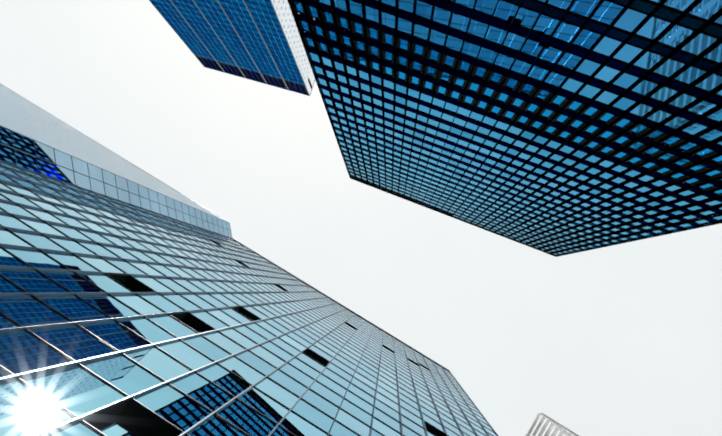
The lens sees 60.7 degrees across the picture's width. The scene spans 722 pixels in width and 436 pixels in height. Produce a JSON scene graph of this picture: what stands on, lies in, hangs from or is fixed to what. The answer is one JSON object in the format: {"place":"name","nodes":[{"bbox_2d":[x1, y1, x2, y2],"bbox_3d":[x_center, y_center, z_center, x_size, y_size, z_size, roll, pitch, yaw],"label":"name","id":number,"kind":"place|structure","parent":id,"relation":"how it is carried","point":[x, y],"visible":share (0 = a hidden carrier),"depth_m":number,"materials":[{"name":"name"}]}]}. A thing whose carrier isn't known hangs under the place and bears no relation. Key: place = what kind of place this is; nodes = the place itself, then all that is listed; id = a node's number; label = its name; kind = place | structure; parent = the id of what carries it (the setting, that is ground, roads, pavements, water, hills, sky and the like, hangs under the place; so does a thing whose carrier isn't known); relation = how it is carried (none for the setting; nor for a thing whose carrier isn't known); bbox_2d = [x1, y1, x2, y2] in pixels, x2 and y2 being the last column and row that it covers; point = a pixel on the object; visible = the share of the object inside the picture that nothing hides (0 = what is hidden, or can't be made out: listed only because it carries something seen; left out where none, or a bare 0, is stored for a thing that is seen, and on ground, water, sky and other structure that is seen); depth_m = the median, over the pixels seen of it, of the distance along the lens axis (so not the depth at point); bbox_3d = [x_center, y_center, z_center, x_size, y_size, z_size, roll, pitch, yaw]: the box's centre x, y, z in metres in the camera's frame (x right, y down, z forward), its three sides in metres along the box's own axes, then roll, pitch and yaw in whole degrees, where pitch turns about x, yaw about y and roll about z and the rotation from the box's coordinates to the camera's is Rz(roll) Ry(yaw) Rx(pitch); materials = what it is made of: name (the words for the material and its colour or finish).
{"place":"outdoors","nodes":[
{"label":"outdoors","id":0,"kind":"place"},
{"bbox_2d":[149,0,314,95],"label":"skyscraper","id":1,"kind":"structure","parent":0,"point":[260,41],"depth_m":196.09,"materials":[{"name":"blue glass"}]},
{"bbox_2d":[0,83,497,435],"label":"tower","id":2,"kind":"structure","parent":0,"point":[135,300],"depth_m":38.96,"materials":[{"name":"blue glass"}]},
{"bbox_2d":[0,0,721,435],"bbox_3d":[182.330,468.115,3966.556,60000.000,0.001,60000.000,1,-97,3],"label":"sky","id":3,"kind":"structure","parent":0,"point":[512,336],"depth_m":3984.77,"materials":[{"name":"white"}]},
{"bbox_2d":[288,0,721,256],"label":"tower","id":4,"kind":"structure","parent":0,"point":[510,119],"depth_m":56.47,"materials":[{"name":"blue glass"}]},
{"bbox_3d":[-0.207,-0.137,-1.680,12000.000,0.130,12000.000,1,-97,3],"label":"ground","id":5,"kind":"structure","parent":0,"visible":0},
{"bbox_2d":[524,412,578,435],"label":"white building","id":6,"kind":"structure","parent":5,"relation":"on","point":[542,424],"depth_m":134.81,"materials":[{"name":"grey"}]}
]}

